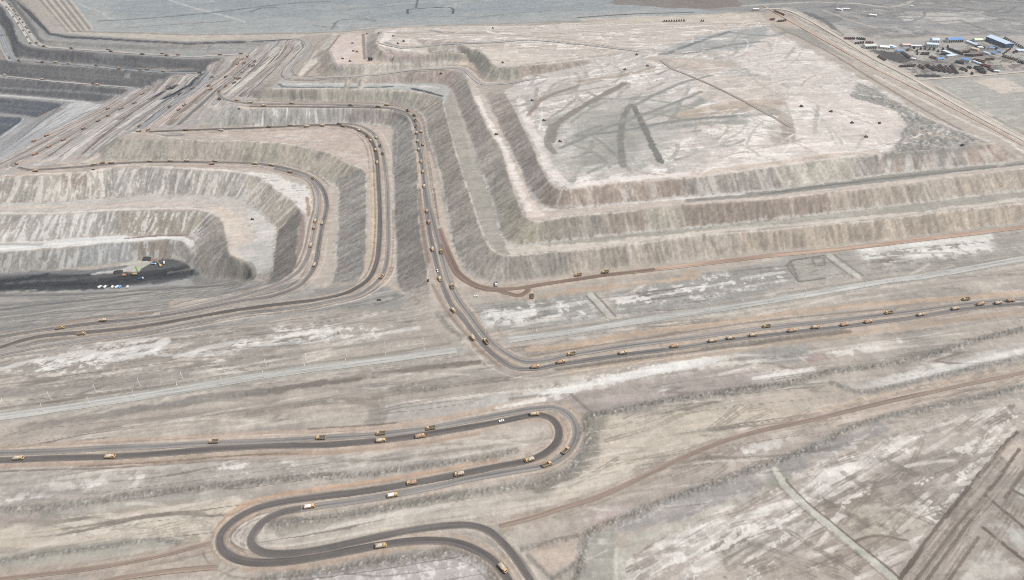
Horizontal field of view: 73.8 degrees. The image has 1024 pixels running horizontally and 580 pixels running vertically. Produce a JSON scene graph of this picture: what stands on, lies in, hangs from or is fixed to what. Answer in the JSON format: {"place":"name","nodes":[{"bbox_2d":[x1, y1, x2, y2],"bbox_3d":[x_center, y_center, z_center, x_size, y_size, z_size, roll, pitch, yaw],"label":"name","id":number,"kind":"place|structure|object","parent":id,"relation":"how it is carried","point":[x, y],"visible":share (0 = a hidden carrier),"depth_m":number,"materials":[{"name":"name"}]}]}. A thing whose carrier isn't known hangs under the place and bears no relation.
{"place":"outdoors","nodes":[
{"label":"outdoors","id":0,"kind":"place"},
{"bbox_2d":[0,0,36,45],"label":"haul road","id":1,"kind":"structure","parent":0,"point":[19,24],"depth_m":1761.98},
{"bbox_2d":[0,75,130,87],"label":"haul road","id":2,"kind":"structure","parent":0,"point":[64,82],"depth_m":1559.66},
{"bbox_2d":[36,99,122,139],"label":"haul road","id":3,"kind":"structure","parent":0,"point":[80,120],"depth_m":1378.80,"materials":[{"name":"grey soil"}]},
{"bbox_2d":[10,86,150,166],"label":"haul road","id":4,"kind":"structure","parent":0,"point":[12,163],"depth_m":1325.93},
{"bbox_2d":[0,27,196,73],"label":"haul road","id":5,"kind":"structure","parent":0,"point":[11,55],"depth_m":1585.82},
{"bbox_2d":[0,540,211,579],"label":"dirt road","id":6,"kind":"structure","parent":0,"point":[102,566],"depth_m":545.51,"materials":[{"name":"beige soil"}]},
{"bbox_2d":[113,270,122,274],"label":"coal heap","id":7,"kind":"object","parent":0,"point":[115,272],"visible":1,"depth_m":1030.03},
{"bbox_2d":[1,0,250,56],"bbox_3d":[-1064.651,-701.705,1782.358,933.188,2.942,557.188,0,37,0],"label":"haul road","id":8,"kind":"structure","parent":0,"point":[32,37],"depth_m":1609.90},
{"bbox_2d":[100,565,218,579],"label":"dirt road","id":9,"kind":"structure","parent":0,"point":[169,571],"depth_m":541.70,"materials":[{"name":"beige soil"}]},
{"bbox_2d":[0,161,328,337],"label":"haul road","id":10,"kind":"structure","parent":0,"point":[319,241],"depth_m":925.01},
{"bbox_2d":[55,326,64,329],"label":"dump truck","id":11,"kind":"object","parent":10,"relation":"on","point":[59,327],"visible":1,"depth_m":826.90,"materials":[{"name":"yellow paint"}]},
{"bbox_2d":[139,75,211,128],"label":"haul road","id":12,"kind":"structure","parent":0,"point":[176,101],"depth_m":1392.03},
{"bbox_2d":[150,88,206,129],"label":"haul road","id":13,"kind":"structure","parent":0,"point":[175,111],"depth_m":1323.94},
{"bbox_2d":[0,124,382,348],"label":"haul road","id":14,"kind":"structure","parent":0,"point":[378,247],"depth_m":855.74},
{"bbox_2d":[0,123,389,355],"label":"haul road","id":15,"kind":"structure","parent":0,"point":[385,266],"depth_m":839.79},
{"bbox_2d":[206,56,246,87],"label":"haul road","id":16,"kind":"structure","parent":0,"point":[230,71],"depth_m":1490.54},
{"bbox_2d":[0,0,458,329],"bbox_3d":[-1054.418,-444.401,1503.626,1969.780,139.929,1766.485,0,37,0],"label":"open pit terrain","id":17,"kind":"structure","parent":0,"point":[65,233],"depth_m":1139.88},
{"bbox_2d":[83,278,98,282],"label":"coal heap","id":18,"kind":"object","parent":17,"relation":"on","point":[91,280],"visible":1,"depth_m":1012.27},
{"bbox_2d":[132,266,138,275],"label":"drill rig","id":19,"kind":"object","parent":17,"relation":"on","point":[135,273],"visible":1,"depth_m":1023.93,"materials":[{"name":"metal"}]},
{"bbox_2d":[142,256,150,260],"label":"coal heap","id":20,"kind":"object","parent":17,"relation":"on","point":[146,258],"visible":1,"depth_m":1056.91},
{"bbox_2d":[160,168,320,313],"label":"haul road","id":21,"kind":"structure","parent":0,"point":[302,264],"depth_m":938.35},
{"bbox_2d":[246,41,291,86],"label":"haul road","id":22,"kind":"structure","parent":0,"point":[272,65],"depth_m":1478.00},
{"bbox_2d":[0,412,562,579],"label":"haul road","id":23,"kind":"structure","parent":0,"point":[225,552],"depth_m":610.79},
{"bbox_2d":[12,455,24,460],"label":"dump truck","id":24,"kind":"object","parent":23,"relation":"on","point":[18,457],"visible":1,"depth_m":629.93,"materials":[{"name":"yellow paint"}]},
{"bbox_2d":[104,454,115,458],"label":"dump truck","id":25,"kind":"object","parent":23,"relation":"on","point":[108,456],"visible":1,"depth_m":630.11,"materials":[{"name":"yellow paint"}]},
{"bbox_2d":[375,542,386,548],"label":"dump truck","id":26,"kind":"object","parent":23,"relation":"on","point":[380,545],"visible":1,"depth_m":555.82,"materials":[{"name":"yellow paint"}]},
{"bbox_2d":[376,438,385,442],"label":"dump truck","id":27,"kind":"object","parent":23,"relation":"on","point":[378,440],"visible":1,"depth_m":642.50,"materials":[{"name":"yellow paint"}]},
{"bbox_2d":[406,479,416,485],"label":"dump truck","id":28,"kind":"object","parent":23,"relation":"on","point":[410,482],"visible":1,"depth_m":604.01,"materials":[{"name":"yellow paint"}]},
{"bbox_2d":[415,433,424,438],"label":"dump truck","id":29,"kind":"object","parent":23,"relation":"on","point":[420,435],"visible":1,"depth_m":646.50,"materials":[{"name":"yellow paint"}]},
{"bbox_2d":[454,470,464,476],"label":"dump truck","id":30,"kind":"object","parent":23,"relation":"on","point":[459,473],"visible":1,"depth_m":611.08,"materials":[{"name":"yellow paint"}]},
{"bbox_2d":[498,562,507,573],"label":"dump truck","id":31,"kind":"object","parent":23,"relation":"on","point":[501,566],"visible":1,"depth_m":539.70,"materials":[{"name":"yellow paint"}]},
{"bbox_2d":[524,456,534,462],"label":"dump truck","id":32,"kind":"object","parent":23,"relation":"on","point":[528,459],"visible":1,"depth_m":622.87,"materials":[{"name":"yellow paint"}]},
{"bbox_2d":[530,411,538,415],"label":"dump truck","id":33,"kind":"object","parent":23,"relation":"on","point":[534,413],"visible":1,"depth_m":666.35,"materials":[{"name":"yellow paint"}]},
{"bbox_2d":[0,405,578,514],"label":"haul road","id":34,"kind":"structure","parent":0,"point":[526,468],"depth_m":642.04,"materials":[{"name":"grey soil"}]},
{"bbox_2d":[208,439,218,443],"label":"dump truck","id":35,"kind":"object","parent":34,"relation":"on","point":[215,441],"visible":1,"depth_m":644.24,"materials":[{"name":"yellow paint"}]},
{"bbox_2d":[304,503,314,509],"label":"dump truck","id":36,"kind":"object","parent":34,"relation":"on","point":[309,505],"visible":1,"depth_m":585.69,"materials":[{"name":"yellow paint"}]},
{"bbox_2d":[316,435,325,439],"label":"dump truck","id":37,"kind":"object","parent":34,"relation":"on","point":[318,437],"visible":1,"depth_m":646.78,"materials":[{"name":"yellow paint"}]},
{"bbox_2d":[376,430,385,435],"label":"dump truck","id":38,"kind":"object","parent":34,"relation":"on","point":[382,432],"visible":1,"depth_m":650.16,"materials":[{"name":"yellow paint"}]},
{"bbox_2d":[387,492,397,497],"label":"dump truck","id":39,"kind":"object","parent":34,"relation":"on","point":[392,494],"visible":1,"depth_m":593.83,"materials":[{"name":"yellow paint"}]},
{"bbox_2d":[426,425,435,430],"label":"dump truck","id":40,"kind":"object","parent":34,"relation":"on","point":[430,427],"visible":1,"depth_m":654.55,"materials":[{"name":"yellow paint"}]},
{"bbox_2d":[542,461,551,467],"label":"dump truck","id":41,"kind":"object","parent":34,"relation":"on","point":[546,464],"visible":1,"depth_m":619.33,"materials":[{"name":"yellow paint"}]},
{"bbox_2d":[561,446,569,454],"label":"dump truck","id":42,"kind":"object","parent":34,"relation":"on","point":[565,450],"visible":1,"depth_m":631.50,"materials":[{"name":"yellow paint"}]},
{"bbox_2d":[247,505,533,579],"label":"haul road","id":43,"kind":"structure","parent":0,"point":[497,537],"depth_m":563.78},
{"bbox_2d":[249,38,534,84],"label":"haul road","id":44,"kind":"structure","parent":0,"point":[306,47],"depth_m":1353.08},
{"bbox_2d":[47,0,785,34],"bbox_3d":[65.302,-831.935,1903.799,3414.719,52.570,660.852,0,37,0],"label":"desert plain","id":45,"kind":"structure","parent":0,"point":[211,17],"depth_m":1762.50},
{"bbox_2d":[441,243,497,291],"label":"dirt road","id":46,"kind":"structure","parent":0,"point":[451,267],"depth_m":855.33,"materials":[{"name":"brown soil"}]},
{"bbox_2d":[380,39,642,51],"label":"haul road","id":47,"kind":"structure","parent":0,"point":[512,40],"depth_m":1411.60,"materials":[{"name":"beige soil"}]},
{"bbox_2d":[0,0,1023,579],"bbox_3d":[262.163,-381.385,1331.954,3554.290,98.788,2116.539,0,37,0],"label":"ground","id":48,"kind":"structure","parent":0,"point":[928,486],"depth_m":667.96,"materials":[{"name":"beige soil"}]},
{"bbox_2d":[0,347,456,419],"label":"highway","id":49,"kind":"structure","parent":48,"relation":"on","point":[184,389],"depth_m":709.56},
{"bbox_2d":[508,256,1023,342],"bbox_3d":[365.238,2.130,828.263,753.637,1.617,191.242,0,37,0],"label":"dirt road","id":50,"kind":"structure","parent":48,"relation":"on","point":[712,309],"depth_m":810.57,"materials":[{"name":"beige soil"}]},
{"bbox_2d":[862,44,876,48],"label":"workshop shed","id":51,"kind":"structure","parent":48,"relation":"on","point":[869,46],"depth_m":1417.97,"materials":[{"name":"beige metal"}]},
{"bbox_2d":[879,45,889,49],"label":"office block","id":52,"kind":"structure","parent":48,"relation":"on","point":[884,47],"depth_m":1422.69,"materials":[{"name":"white metal"}]},
{"bbox_2d":[901,43,910,46],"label":"dormitory","id":53,"kind":"structure","parent":48,"relation":"on","point":[905,44],"depth_m":1434.02,"materials":[{"name":"metal"}]},
{"bbox_2d":[910,45,921,47],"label":"dormitory","id":54,"kind":"structure","parent":48,"relation":"on","point":[916,46],"depth_m":1428.70,"materials":[{"name":"white metal"}]},
{"bbox_2d":[914,74,940,76],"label":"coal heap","id":55,"kind":"object","parent":48,"relation":"on","point":[927,75],"visible":1,"depth_m":1289.21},
{"bbox_2d":[924,42,938,47],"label":"canteen","id":56,"kind":"structure","parent":48,"relation":"on","point":[930,44],"depth_m":1429.75,"materials":[{"name":"white metal"}]},
{"bbox_2d":[929,38,939,42],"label":"hall","id":57,"kind":"structure","parent":48,"relation":"on","point":[934,40],"depth_m":1448.72,"materials":[{"name":"white metal"}]},
{"bbox_2d":[945,54,957,57],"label":"site office","id":58,"kind":"structure","parent":48,"relation":"on","point":[951,55],"depth_m":1380.24,"materials":[{"name":"white metal"}]},
{"bbox_2d":[944,37,963,42],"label":"blue warehouse","id":59,"kind":"structure","parent":48,"relation":"on","point":[954,39],"depth_m":1457.29,"materials":[{"name":"blue metal"}]},
{"bbox_2d":[960,57,971,62],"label":"blue hut","id":60,"kind":"object","parent":48,"relation":"on","point":[967,60],"visible":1,"depth_m":1356.16,"materials":[{"name":"blue metal"}]},
{"bbox_2d":[965,40,978,45],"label":"long hut","id":61,"kind":"object","parent":48,"relation":"on","point":[970,43],"visible":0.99,"depth_m":1446.02,"materials":[{"name":"white metal"}]},
{"bbox_2d":[972,38,982,41],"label":"shed","id":62,"kind":"structure","parent":48,"relation":"on","point":[977,39],"depth_m":1462.86,"materials":[{"name":"beige metal"}]},
{"bbox_2d":[985,35,1014,47],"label":"long shed","id":63,"kind":"structure","parent":48,"relation":"on","point":[998,41],"depth_m":1440.11,"materials":[{"name":"grey metal"}]},
{"bbox_2d":[498,286,530,296],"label":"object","id":64,"kind":"structure","parent":0,"point":[526,291],"depth_m":826.02,"materials":[{"name":"soil"}]},
{"bbox_2d":[437,228,655,290],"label":"dirt road","id":65,"kind":"structure","parent":0,"point":[451,258],"depth_m":852.76,"materials":[{"name":"brown soil"}]},
{"bbox_2d":[217,61,1023,363],"bbox_3d":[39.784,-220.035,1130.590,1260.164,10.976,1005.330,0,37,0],"label":"haul road","id":66,"kind":"structure","parent":0,"point":[480,329],"depth_m":786.80,"materials":[{"name":"beige soil"}]},
{"bbox_2d":[567,351,575,355],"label":"dump truck","id":67,"kind":"object","parent":66,"relation":"on","point":[573,353],"visible":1,"depth_m":735.52,"materials":[{"name":"yellow paint"}]},
{"bbox_2d":[249,105,1023,370],"bbox_3d":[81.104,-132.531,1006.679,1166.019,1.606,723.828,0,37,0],"label":"haul road","id":68,"kind":"structure","parent":0,"point":[484,345],"depth_m":779.59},
{"bbox_2d":[531,364,539,368],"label":"dump truck","id":69,"kind":"object","parent":68,"relation":"on","point":[534,366],"visible":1,"depth_m":718.98,"materials":[{"name":"yellow paint"}]},
{"bbox_2d":[557,359,565,363],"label":"dump truck","id":70,"kind":"object","parent":68,"relation":"on","point":[560,361],"visible":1,"depth_m":725.08,"materials":[{"name":"yellow paint"}]},
{"bbox_2d":[619,350,626,354],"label":"dump truck","id":71,"kind":"object","parent":68,"relation":"on","point":[622,352],"visible":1,"depth_m":736.46,"materials":[{"name":"yellow paint"}]},
{"bbox_2d":[708,338,716,342],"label":"dump truck","id":72,"kind":"object","parent":68,"relation":"on","point":[712,340],"visible":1,"depth_m":752.32,"materials":[{"name":"yellow paint"}]},
{"bbox_2d":[726,335,734,339],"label":"dump truck","id":73,"kind":"object","parent":68,"relation":"on","point":[730,337],"visible":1,"depth_m":756.10,"materials":[{"name":"yellow paint"}]},
{"bbox_2d":[788,328,795,332],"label":"dump truck","id":74,"kind":"object","parent":68,"relation":"on","point":[791,330],"visible":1,"depth_m":766.01,"materials":[{"name":"yellow paint"}]},
{"bbox_2d":[840,322,848,326],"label":"dump truck","id":75,"kind":"object","parent":68,"relation":"on","point":[844,324],"visible":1,"depth_m":774.30,"materials":[{"name":"yellow paint"}]},
{"bbox_2d":[259,11,1023,279],"bbox_3d":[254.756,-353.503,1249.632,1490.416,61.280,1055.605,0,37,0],"label":"spoil heap terrain","id":76,"kind":"structure","parent":0,"point":[656,160],"depth_m":1051.38,"materials":[{"name":"beige soil"}]},
{"bbox_2d":[660,60,792,127],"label":"dirt road","id":77,"kind":"structure","parent":0,"point":[662,61],"depth_m":1186.89,"materials":[{"name":"beige soil"}]},
{"bbox_2d":[499,370,1023,527],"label":"dirt road","id":78,"kind":"structure","parent":0,"point":[630,482],"depth_m":644.08,"materials":[{"name":"beige soil"}]},
{"bbox_2d":[629,225,1023,272],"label":"dirt road","id":79,"kind":"structure","parent":0,"point":[886,243],"depth_m":901.43,"materials":[{"name":"brown soil"}]},
{"bbox_2d":[764,8,1023,140],"bbox_3d":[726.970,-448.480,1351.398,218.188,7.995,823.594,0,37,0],"label":"dirt road","id":80,"kind":"structure","parent":0,"point":[929,87],"depth_m":1275.60,"materials":[{"name":"beige soil"}]},
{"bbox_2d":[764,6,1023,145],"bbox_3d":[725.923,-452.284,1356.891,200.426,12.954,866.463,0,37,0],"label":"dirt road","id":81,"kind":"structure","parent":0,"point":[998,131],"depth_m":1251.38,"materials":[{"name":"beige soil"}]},
{"bbox_2d":[919,71,1023,79],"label":"dirt road","id":82,"kind":"structure","parent":0,"point":[971,75],"depth_m":1295.34,"materials":[{"name":"beige soil"}]}
]}

